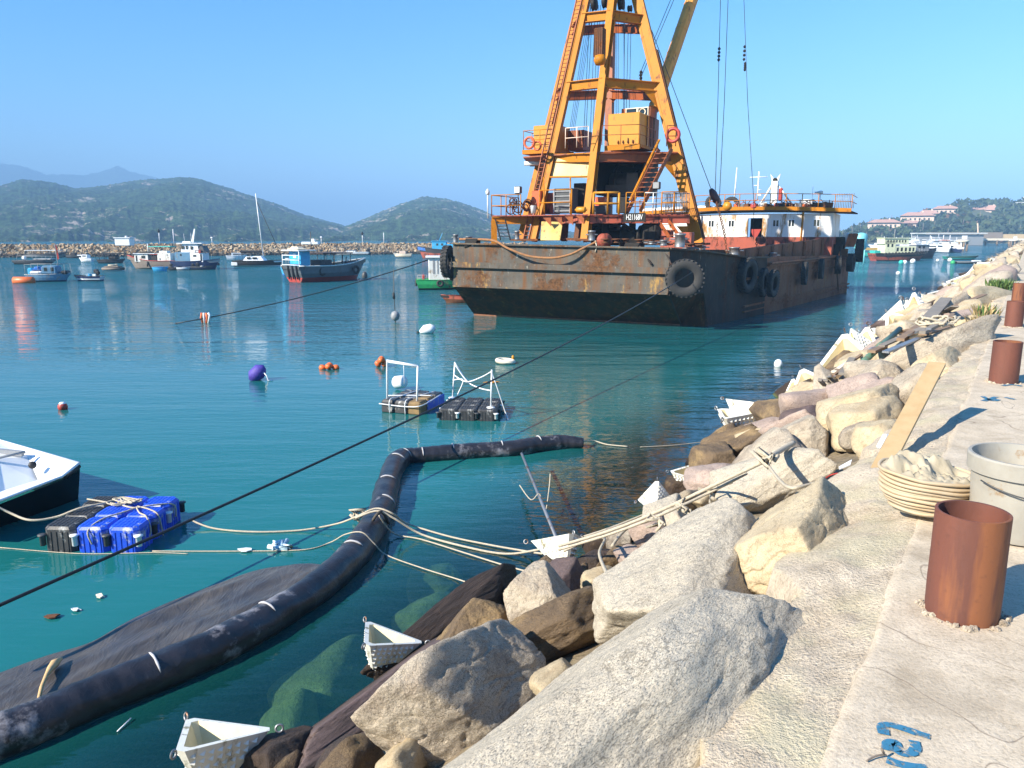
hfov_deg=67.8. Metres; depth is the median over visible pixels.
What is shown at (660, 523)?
rope knot
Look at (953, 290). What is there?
boulder
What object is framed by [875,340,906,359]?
boulder
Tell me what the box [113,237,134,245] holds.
hut
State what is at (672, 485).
boulder
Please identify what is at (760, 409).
boulder
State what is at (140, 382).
sea water
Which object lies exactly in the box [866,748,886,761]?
twig
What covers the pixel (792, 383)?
wave box
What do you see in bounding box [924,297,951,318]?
beam
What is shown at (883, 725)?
painted digit
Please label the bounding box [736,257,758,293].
tyre
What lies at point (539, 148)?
life ring
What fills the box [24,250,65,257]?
pontoon boat
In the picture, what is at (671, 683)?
boulder
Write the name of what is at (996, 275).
boulder
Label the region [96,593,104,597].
litter
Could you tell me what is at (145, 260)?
wooden boat
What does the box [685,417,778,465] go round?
boulder
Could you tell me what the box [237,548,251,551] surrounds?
litter
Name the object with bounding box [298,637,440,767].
boulder
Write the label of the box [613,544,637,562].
boulder
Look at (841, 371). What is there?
timber
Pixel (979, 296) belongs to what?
timber
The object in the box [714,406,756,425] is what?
wave box
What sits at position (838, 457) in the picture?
rubble slope
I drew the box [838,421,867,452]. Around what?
boulder
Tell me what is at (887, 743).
painted digit
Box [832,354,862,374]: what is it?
timber
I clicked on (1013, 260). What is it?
boulder
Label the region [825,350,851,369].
boulder
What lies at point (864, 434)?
boulder
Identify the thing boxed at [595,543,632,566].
boulder
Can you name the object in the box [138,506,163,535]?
rope
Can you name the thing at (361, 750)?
boulder
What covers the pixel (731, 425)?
boulder
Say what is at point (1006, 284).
weed
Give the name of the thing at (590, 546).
boulder
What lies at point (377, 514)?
rope
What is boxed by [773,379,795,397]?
boulder
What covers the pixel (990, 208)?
villa
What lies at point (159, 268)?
dinghy
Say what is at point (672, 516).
boulder
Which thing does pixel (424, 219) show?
hills
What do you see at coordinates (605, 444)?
rope
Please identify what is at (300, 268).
fishing boat
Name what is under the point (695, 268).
tyre
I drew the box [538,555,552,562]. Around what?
boulder
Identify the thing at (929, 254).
pilot boat
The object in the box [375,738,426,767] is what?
boulder
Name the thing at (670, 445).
rope
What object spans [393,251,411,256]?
motorboat
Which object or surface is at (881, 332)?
boulder
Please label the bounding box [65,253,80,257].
motorboat
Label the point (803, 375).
wave box
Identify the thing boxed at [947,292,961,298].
boulder
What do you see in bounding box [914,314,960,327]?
rope
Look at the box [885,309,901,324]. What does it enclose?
wave box
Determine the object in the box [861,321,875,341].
wave box
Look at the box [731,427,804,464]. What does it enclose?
boulder
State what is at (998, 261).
boulder
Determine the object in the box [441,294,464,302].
skiff
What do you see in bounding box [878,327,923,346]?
timber
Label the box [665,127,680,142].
life ring
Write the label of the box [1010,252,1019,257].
boulder
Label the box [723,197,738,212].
tyre
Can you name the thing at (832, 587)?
concrete apron
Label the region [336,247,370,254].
fishing boat
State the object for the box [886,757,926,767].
painted digit
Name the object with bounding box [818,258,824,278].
tyre
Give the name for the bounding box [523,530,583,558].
wave box
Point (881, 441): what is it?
litter
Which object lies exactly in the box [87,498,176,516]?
rope
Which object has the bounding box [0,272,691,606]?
mooring cable
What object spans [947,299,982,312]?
boulder
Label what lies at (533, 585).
boulder
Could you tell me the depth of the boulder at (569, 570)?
7.13 m
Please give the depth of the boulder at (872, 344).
19.26 m
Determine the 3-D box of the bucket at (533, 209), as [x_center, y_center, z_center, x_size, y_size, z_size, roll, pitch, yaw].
[1.058,-8.649,37.765,0.302,0.370,0.310,0,11,0]
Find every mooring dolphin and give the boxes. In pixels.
[956,236,969,250]
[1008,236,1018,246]
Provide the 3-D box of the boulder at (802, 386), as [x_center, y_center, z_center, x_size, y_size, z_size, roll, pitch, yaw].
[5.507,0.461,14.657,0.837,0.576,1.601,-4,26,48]
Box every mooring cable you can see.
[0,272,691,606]
[175,260,427,323]
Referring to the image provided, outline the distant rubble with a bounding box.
[984,241,1023,261]
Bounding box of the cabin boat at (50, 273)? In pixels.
[24,244,70,281]
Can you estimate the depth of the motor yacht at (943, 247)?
189.72 m
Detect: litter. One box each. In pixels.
[44,614,59,618]
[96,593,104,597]
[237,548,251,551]
[839,460,851,469]
[877,434,888,448]
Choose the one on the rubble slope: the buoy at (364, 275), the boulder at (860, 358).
the boulder at (860, 358)
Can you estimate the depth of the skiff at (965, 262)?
112.68 m
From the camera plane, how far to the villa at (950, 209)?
519.25 m
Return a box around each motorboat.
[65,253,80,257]
[74,269,104,280]
[79,255,94,261]
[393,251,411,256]
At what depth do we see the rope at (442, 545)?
9.98 m
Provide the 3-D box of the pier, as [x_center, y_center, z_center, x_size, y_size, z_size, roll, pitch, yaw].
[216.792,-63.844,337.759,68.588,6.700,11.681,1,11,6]
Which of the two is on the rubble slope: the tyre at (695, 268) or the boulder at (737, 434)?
the boulder at (737, 434)
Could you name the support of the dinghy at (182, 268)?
on the sea water
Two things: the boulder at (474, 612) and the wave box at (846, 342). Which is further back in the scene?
the wave box at (846, 342)
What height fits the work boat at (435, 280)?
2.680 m
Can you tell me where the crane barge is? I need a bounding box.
[451,0,857,326]
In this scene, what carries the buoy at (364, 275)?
on the sea water
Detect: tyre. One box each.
[439,245,452,277]
[448,258,452,280]
[665,259,704,297]
[705,196,720,207]
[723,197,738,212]
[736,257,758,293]
[758,268,768,296]
[766,269,779,297]
[800,262,808,284]
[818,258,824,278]
[834,255,841,273]
[846,253,855,271]
[855,239,864,261]
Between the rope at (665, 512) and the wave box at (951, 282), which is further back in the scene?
the wave box at (951, 282)
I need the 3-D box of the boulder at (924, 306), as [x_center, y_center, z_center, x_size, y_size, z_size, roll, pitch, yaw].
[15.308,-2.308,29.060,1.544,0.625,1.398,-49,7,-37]
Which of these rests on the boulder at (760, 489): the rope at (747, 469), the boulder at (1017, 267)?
the rope at (747, 469)
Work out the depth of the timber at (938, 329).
12.92 m
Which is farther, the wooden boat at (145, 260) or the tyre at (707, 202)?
the wooden boat at (145, 260)
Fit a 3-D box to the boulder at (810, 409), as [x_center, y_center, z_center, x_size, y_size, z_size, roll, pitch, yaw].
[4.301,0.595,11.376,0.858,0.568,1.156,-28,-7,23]
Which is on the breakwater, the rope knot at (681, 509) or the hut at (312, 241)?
the hut at (312, 241)
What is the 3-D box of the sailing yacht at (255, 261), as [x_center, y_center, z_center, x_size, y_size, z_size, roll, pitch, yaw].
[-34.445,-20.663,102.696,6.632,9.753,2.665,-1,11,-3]
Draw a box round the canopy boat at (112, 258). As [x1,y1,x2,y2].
[97,253,125,262]
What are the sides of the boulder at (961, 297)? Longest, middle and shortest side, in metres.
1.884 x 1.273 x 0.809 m
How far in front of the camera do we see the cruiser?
92.96 m
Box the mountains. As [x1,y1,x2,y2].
[0,163,157,187]
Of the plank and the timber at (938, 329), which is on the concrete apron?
the plank
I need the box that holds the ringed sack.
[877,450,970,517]
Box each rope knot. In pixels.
[349,508,365,521]
[645,513,665,531]
[674,497,691,513]
[698,486,717,496]
[749,447,779,468]
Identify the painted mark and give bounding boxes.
[981,384,1020,400]
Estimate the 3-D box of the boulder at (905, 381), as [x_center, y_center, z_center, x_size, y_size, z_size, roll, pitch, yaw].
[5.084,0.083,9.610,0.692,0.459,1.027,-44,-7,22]
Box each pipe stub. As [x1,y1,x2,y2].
[915,500,1012,632]
[984,340,1023,384]
[1002,300,1023,327]
[1011,283,1023,300]
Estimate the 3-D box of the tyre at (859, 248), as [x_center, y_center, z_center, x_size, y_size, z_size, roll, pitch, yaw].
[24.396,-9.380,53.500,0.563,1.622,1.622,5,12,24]
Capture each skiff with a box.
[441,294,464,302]
[942,256,977,259]
[955,260,983,263]
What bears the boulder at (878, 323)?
on the rubble slope
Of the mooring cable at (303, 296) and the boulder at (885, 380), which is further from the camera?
the mooring cable at (303, 296)
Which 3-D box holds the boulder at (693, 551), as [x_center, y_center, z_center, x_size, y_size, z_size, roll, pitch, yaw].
[1.065,1.326,4.934,1.087,0.664,1.811,-32,-9,30]
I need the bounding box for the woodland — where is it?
[839,197,1023,242]
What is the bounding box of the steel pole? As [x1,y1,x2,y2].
[519,452,556,535]
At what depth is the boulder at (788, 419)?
9.87 m
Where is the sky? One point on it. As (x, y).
(343, 112)
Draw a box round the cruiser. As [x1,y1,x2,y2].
[170,229,219,268]
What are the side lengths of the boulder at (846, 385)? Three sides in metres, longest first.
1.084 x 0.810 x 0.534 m
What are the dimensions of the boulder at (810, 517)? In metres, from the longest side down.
1.381 x 0.649 x 0.600 m
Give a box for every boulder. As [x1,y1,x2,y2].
[243,725,312,767]
[274,749,302,767]
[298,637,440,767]
[314,734,354,767]
[319,732,384,767]
[351,618,545,767]
[360,563,516,679]
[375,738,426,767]
[436,597,508,640]
[442,588,804,767]
[503,560,570,621]
[510,586,595,662]
[529,657,571,694]
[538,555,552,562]
[549,556,583,590]
[578,548,609,568]
[580,565,611,587]
[581,531,605,552]
[581,562,588,570]
[592,497,756,643]
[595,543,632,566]
[606,525,631,548]
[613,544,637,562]
[628,512,666,547]
[642,493,687,525]
[664,475,685,494]
[679,490,703,509]
[683,463,730,489]
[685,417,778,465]
[688,441,735,466]
[691,495,708,507]
[700,423,760,456]
[709,447,837,514]
[711,422,737,434]
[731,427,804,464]
[734,428,760,437]
[734,476,848,594]
[738,444,751,455]
[748,398,779,420]
[758,409,815,434]
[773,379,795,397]
[778,389,827,413]
[779,405,815,419]
[782,415,830,456]
[785,381,812,392]
[811,367,841,381]
[813,363,838,388]
[816,383,898,448]
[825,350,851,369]
[825,372,879,397]
[825,395,902,451]
[834,350,866,366]
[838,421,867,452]
[843,359,902,377]
[850,419,896,458]
[851,377,893,391]
[857,325,954,359]
[857,359,900,378]
[862,338,878,349]
[869,320,885,331]
[875,321,915,339]
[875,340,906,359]
[883,314,1001,370]
[891,363,926,406]
[893,314,912,322]
[894,303,923,314]
[898,320,915,322]
[905,303,931,314]
[910,309,928,319]
[910,346,960,376]
[921,293,939,302]
[935,286,953,294]
[937,306,980,318]
[941,291,970,314]
[943,286,960,294]
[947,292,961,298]
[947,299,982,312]
[954,285,1011,306]
[954,315,975,325]
[959,274,973,280]
[959,276,975,290]
[962,264,1017,291]
[963,270,1012,291]
[972,264,1019,281]
[973,263,995,275]
[990,257,1007,264]
[1005,255,1019,261]
[1006,258,1018,263]
[1008,263,1021,272]
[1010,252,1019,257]
[1012,247,1023,254]
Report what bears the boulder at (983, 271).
on the rubble slope
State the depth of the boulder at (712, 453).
10.44 m
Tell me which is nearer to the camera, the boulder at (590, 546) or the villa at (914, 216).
the boulder at (590, 546)
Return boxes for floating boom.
[0,435,583,759]
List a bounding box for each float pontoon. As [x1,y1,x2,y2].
[37,496,185,552]
[436,362,508,421]
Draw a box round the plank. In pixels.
[870,361,945,467]
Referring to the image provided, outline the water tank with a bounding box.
[854,233,867,263]
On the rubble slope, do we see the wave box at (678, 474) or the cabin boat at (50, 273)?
the wave box at (678, 474)
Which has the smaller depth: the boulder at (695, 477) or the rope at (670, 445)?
the boulder at (695, 477)
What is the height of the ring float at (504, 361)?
0.270 m
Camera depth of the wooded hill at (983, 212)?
492.45 m
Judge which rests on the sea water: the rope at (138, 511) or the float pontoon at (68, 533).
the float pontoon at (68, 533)
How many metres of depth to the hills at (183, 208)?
779.66 m
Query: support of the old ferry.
on the sea water
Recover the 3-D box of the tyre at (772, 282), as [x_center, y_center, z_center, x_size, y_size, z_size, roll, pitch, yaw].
[13.364,-5.148,39.000,0.277,1.419,1.419,11,15,35]
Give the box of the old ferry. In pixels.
[867,229,927,260]
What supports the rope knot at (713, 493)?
attached to the rope at (617, 538)
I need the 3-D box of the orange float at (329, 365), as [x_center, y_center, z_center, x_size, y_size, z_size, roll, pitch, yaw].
[-5.604,-0.526,23.345,0.578,0.254,0.391,5,12,25]
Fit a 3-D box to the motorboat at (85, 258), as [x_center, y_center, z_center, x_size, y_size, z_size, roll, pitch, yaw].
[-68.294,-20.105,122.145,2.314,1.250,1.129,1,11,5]
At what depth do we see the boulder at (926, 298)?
36.78 m
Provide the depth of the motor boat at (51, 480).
11.34 m
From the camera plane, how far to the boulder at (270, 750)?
5.25 m
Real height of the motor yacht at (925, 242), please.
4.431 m
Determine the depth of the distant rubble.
123.67 m
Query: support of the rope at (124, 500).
on the float pontoon at (68, 533)
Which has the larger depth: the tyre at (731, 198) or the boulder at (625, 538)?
the tyre at (731, 198)
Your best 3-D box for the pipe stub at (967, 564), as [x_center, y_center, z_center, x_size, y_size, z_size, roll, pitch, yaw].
[1.946,0.792,3.263,0.357,0.522,0.350,0,11,0]
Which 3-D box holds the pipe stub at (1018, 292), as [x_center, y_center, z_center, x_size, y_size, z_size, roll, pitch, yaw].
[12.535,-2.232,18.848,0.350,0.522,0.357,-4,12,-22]
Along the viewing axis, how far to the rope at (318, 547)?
9.82 m
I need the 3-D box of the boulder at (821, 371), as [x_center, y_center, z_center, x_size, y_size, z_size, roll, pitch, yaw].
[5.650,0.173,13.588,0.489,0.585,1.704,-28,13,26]
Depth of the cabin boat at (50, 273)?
68.04 m
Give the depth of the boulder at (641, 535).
7.30 m
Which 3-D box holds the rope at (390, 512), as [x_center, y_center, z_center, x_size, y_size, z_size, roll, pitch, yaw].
[-1.990,1.857,10.288,5.121,0.433,0.700,3,11,15]
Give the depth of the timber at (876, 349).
12.93 m
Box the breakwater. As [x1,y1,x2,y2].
[0,242,527,257]
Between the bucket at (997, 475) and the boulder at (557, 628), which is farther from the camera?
the boulder at (557, 628)
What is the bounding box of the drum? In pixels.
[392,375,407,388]
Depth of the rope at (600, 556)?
6.64 m
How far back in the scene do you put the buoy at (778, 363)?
23.77 m
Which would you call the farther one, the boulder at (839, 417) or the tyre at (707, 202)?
the tyre at (707, 202)
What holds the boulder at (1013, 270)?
on the rubble slope
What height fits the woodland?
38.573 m
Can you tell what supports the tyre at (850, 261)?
attached to the crane barge
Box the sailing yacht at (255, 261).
[231,193,281,265]
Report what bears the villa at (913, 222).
on the wooded hill at (983, 212)
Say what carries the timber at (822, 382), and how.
on the boulder at (792, 400)
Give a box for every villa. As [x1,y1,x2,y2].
[867,218,901,228]
[900,211,935,220]
[902,220,917,226]
[921,209,938,214]
[933,205,960,213]
[971,206,986,209]
[985,204,995,211]
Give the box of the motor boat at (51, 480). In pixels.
[0,439,80,526]
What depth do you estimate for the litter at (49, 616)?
8.12 m
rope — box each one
[0,501,115,520]
[0,547,187,553]
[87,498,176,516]
[87,506,137,544]
[106,497,143,505]
[136,506,151,536]
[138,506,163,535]
[152,531,464,581]
[189,508,542,554]
[355,510,641,554]
[372,510,389,523]
[378,515,522,570]
[558,461,767,547]
[558,472,747,550]
[563,537,606,571]
[584,440,626,446]
[611,482,732,546]
[644,442,699,446]
[765,462,814,489]
[769,440,795,454]
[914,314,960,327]
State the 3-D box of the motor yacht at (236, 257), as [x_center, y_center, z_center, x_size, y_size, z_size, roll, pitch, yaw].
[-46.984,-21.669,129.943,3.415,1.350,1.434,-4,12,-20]
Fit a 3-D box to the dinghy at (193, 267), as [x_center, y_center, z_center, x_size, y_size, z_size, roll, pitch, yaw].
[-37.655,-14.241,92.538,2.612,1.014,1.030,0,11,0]
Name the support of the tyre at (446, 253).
attached to the crane barge
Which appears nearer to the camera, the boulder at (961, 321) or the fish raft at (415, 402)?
the boulder at (961, 321)
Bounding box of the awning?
[148,246,176,251]
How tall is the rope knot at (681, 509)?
0.112 m
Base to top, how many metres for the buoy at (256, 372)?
0.482 m
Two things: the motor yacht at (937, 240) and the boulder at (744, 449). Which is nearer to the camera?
the boulder at (744, 449)
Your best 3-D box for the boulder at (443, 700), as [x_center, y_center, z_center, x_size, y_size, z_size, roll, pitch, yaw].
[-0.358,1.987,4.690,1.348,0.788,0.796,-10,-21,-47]
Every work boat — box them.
[415,255,454,289]
[865,248,877,256]
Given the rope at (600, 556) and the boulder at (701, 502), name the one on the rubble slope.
the boulder at (701, 502)
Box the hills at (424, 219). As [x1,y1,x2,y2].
[315,196,573,241]
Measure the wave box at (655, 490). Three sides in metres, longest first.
0.558 x 0.486 x 0.318 m
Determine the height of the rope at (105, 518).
0.257 m
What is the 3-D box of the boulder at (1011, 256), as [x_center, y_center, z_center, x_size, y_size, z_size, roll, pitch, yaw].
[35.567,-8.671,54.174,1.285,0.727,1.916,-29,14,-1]
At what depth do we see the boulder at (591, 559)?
8.08 m
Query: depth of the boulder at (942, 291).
37.50 m
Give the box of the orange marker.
[200,312,210,322]
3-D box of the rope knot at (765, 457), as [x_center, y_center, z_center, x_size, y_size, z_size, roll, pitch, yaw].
[2.073,0.609,6.178,0.204,0.148,0.228,-3,11,-15]
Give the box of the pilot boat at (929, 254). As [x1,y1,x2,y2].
[908,244,935,258]
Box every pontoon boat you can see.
[11,256,55,263]
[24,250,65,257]
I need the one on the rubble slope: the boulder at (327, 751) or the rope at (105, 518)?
the boulder at (327, 751)
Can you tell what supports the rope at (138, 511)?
on the float pontoon at (68, 533)
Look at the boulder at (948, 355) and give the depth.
10.51 m
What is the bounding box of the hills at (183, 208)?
[0,177,480,241]
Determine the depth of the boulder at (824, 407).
9.09 m
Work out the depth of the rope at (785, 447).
6.96 m
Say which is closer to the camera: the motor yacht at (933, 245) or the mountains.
the motor yacht at (933, 245)
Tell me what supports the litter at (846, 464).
on the rubble slope
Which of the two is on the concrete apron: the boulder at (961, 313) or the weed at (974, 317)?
the weed at (974, 317)
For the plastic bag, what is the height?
0.123 m
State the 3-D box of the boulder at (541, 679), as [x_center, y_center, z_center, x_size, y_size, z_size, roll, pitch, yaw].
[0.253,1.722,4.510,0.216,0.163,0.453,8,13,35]
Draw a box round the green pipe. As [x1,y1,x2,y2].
[861,326,902,359]
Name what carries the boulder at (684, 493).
on the rubble slope
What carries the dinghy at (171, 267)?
on the sea water
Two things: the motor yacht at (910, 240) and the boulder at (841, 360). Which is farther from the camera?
the motor yacht at (910, 240)
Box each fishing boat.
[281,232,365,282]
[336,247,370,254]
[418,233,452,257]
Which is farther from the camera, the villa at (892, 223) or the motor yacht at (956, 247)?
the villa at (892, 223)
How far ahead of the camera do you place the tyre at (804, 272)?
43.77 m
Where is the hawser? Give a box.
[459,238,596,258]
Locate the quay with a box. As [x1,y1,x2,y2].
[819,252,1023,767]
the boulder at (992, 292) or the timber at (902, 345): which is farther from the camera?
the boulder at (992, 292)
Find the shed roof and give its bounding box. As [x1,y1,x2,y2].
[910,233,987,244]
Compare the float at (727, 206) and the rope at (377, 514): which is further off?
the float at (727, 206)
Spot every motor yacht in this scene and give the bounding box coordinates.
[226,253,246,259]
[868,236,884,247]
[900,235,914,245]
[922,235,934,243]
[927,236,938,248]
[930,236,941,242]
[935,235,950,252]
[949,235,963,252]
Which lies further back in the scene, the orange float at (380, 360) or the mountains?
the mountains
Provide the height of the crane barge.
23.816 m
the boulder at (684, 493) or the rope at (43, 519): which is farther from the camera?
the rope at (43, 519)
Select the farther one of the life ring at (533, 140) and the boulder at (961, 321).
the life ring at (533, 140)
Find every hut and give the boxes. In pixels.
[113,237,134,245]
[301,239,319,243]
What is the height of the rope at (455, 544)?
0.618 m
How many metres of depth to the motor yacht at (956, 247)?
189.06 m
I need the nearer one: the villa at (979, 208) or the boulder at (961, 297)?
the boulder at (961, 297)
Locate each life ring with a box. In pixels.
[524,136,534,148]
[533,141,541,150]
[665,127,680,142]
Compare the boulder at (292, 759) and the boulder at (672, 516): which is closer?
the boulder at (292, 759)
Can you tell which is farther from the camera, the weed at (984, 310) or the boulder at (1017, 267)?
the boulder at (1017, 267)
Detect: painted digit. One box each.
[876,722,929,738]
[881,738,920,756]
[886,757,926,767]
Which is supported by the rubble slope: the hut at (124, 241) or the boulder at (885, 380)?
the boulder at (885, 380)
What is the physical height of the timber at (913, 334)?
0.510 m
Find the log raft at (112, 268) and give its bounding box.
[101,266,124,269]
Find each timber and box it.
[818,379,826,386]
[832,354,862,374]
[838,357,855,374]
[867,346,886,352]
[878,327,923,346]
[882,337,922,352]
[896,325,920,340]
[907,328,930,336]
[907,334,927,339]
[918,326,952,335]
[919,319,951,333]
[942,306,958,313]
[952,294,986,305]
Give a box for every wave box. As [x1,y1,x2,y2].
[170,712,283,767]
[361,616,430,670]
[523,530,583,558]
[634,477,668,504]
[666,465,688,480]
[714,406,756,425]
[720,397,753,408]
[786,375,794,390]
[794,365,812,384]
[820,327,862,367]
[849,322,871,347]
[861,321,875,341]
[879,296,903,319]
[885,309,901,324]
[901,297,908,308]
[906,287,923,307]
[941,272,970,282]
[945,280,955,285]
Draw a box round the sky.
[0,0,1023,236]
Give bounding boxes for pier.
[926,232,1023,245]
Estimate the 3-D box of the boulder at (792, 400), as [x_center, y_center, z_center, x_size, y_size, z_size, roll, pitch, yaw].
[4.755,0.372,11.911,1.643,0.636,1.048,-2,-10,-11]
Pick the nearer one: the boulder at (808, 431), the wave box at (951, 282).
the boulder at (808, 431)
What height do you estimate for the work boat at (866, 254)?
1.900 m
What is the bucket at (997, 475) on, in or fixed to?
on the quay
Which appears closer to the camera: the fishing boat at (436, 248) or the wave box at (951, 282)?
the wave box at (951, 282)
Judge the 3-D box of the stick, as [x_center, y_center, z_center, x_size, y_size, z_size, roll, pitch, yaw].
[-4.193,2.651,6.877,0.083,0.088,0.688,-3,11,-16]
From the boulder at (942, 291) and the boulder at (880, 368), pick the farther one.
the boulder at (942, 291)
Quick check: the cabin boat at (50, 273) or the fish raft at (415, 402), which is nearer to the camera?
the fish raft at (415, 402)
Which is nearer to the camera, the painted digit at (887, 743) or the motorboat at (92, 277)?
the painted digit at (887, 743)
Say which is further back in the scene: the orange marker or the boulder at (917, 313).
the orange marker
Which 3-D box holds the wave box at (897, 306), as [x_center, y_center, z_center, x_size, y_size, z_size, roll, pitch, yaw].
[15.591,-2.632,31.318,1.166,2.046,1.782,-14,8,26]
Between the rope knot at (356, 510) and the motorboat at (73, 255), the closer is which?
the rope knot at (356, 510)
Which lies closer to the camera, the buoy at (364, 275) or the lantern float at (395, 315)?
the lantern float at (395, 315)
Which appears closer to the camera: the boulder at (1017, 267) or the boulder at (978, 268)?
the boulder at (1017, 267)
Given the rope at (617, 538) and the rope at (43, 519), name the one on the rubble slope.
the rope at (617, 538)
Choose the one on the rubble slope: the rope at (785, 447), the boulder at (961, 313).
the boulder at (961, 313)
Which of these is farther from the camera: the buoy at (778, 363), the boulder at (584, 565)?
the buoy at (778, 363)
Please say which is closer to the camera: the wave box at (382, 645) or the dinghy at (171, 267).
the wave box at (382, 645)
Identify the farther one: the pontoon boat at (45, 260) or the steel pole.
the pontoon boat at (45, 260)
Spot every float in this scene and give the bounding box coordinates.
[12,277,35,282]
[319,362,338,369]
[375,356,385,366]
[391,269,399,321]
[495,355,515,364]
[723,202,731,210]
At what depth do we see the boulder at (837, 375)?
15.69 m
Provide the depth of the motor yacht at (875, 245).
254.19 m
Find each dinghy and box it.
[152,266,167,270]
[168,264,181,269]
[176,267,189,269]
[190,262,212,269]
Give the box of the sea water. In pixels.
[0,240,1021,767]
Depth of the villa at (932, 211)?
501.22 m
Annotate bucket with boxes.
[530,206,535,212]
[967,442,1023,545]
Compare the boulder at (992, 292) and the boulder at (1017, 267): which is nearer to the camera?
the boulder at (992, 292)
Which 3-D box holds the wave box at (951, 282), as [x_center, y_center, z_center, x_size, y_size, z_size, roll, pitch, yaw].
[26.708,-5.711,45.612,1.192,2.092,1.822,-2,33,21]
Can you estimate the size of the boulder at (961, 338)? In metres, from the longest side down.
2.063 x 1.409 x 0.750 m
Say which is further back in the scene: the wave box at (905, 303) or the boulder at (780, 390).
the wave box at (905, 303)
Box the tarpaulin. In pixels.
[0,563,319,710]
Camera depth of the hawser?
34.42 m
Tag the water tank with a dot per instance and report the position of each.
(863, 236)
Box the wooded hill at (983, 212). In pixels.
[867,209,1019,243]
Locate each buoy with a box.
[57,402,67,409]
[248,365,272,380]
[362,272,367,277]
[416,324,435,332]
[774,359,782,366]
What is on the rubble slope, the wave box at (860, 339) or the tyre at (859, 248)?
the wave box at (860, 339)
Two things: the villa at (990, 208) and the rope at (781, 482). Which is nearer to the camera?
the rope at (781, 482)
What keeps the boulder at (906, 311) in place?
on the rubble slope
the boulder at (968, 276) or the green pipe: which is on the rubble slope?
the boulder at (968, 276)
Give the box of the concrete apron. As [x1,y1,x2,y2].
[697,296,1005,767]
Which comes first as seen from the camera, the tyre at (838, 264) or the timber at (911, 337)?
the timber at (911, 337)
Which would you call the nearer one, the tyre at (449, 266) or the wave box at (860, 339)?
the wave box at (860, 339)
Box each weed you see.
[963,313,982,321]
[968,302,1003,316]
[985,277,1019,289]
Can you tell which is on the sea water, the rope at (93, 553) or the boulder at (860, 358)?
the rope at (93, 553)
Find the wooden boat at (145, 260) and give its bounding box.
[127,244,174,268]
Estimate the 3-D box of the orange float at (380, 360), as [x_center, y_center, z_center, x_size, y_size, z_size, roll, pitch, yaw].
[-4.078,-0.694,23.791,0.370,0.341,0.348,10,15,41]
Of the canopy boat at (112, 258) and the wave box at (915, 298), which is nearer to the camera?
the wave box at (915, 298)
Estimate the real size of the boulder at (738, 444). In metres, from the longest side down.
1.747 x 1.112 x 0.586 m
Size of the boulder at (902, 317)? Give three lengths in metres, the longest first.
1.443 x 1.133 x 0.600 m
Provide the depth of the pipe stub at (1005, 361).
8.35 m
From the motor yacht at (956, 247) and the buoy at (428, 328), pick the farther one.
the motor yacht at (956, 247)
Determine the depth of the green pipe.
14.48 m
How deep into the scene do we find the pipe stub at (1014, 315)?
13.55 m
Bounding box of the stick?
[37,657,62,697]
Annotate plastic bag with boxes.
[267,538,292,549]
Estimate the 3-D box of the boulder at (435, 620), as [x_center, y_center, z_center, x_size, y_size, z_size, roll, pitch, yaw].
[-0.510,2.340,7.656,0.388,0.519,2.824,-22,-5,32]
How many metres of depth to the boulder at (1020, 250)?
77.39 m
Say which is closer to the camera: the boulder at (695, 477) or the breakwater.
the boulder at (695, 477)
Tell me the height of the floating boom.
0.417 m
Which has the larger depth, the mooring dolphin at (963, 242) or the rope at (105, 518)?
the mooring dolphin at (963, 242)
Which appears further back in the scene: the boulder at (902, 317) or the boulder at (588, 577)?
the boulder at (902, 317)
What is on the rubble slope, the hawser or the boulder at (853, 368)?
the boulder at (853, 368)
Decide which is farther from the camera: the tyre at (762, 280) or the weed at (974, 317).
the tyre at (762, 280)
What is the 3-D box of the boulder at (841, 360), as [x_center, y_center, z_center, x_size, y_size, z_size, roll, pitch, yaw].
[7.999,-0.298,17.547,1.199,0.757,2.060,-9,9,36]
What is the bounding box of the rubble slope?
[374,253,1022,767]
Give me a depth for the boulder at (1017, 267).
33.33 m
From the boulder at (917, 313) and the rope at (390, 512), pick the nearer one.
the rope at (390, 512)
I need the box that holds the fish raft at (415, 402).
[379,360,444,414]
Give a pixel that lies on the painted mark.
(987, 399)
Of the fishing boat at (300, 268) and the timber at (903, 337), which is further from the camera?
the fishing boat at (300, 268)
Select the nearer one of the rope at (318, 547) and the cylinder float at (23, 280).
the rope at (318, 547)
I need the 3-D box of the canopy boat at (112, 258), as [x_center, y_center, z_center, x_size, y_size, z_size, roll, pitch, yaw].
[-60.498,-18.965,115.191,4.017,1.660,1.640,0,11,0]
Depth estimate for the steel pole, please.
10.77 m
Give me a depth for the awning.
94.44 m
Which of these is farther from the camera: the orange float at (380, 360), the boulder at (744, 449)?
the orange float at (380, 360)
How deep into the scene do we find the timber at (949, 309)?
16.63 m
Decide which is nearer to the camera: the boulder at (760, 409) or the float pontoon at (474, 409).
the boulder at (760, 409)
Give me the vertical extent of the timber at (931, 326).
0.160 m
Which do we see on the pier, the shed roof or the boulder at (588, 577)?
the shed roof
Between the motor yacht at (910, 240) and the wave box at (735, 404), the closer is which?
the wave box at (735, 404)
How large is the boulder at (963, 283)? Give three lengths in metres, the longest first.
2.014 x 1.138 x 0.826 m
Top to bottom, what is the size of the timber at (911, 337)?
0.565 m

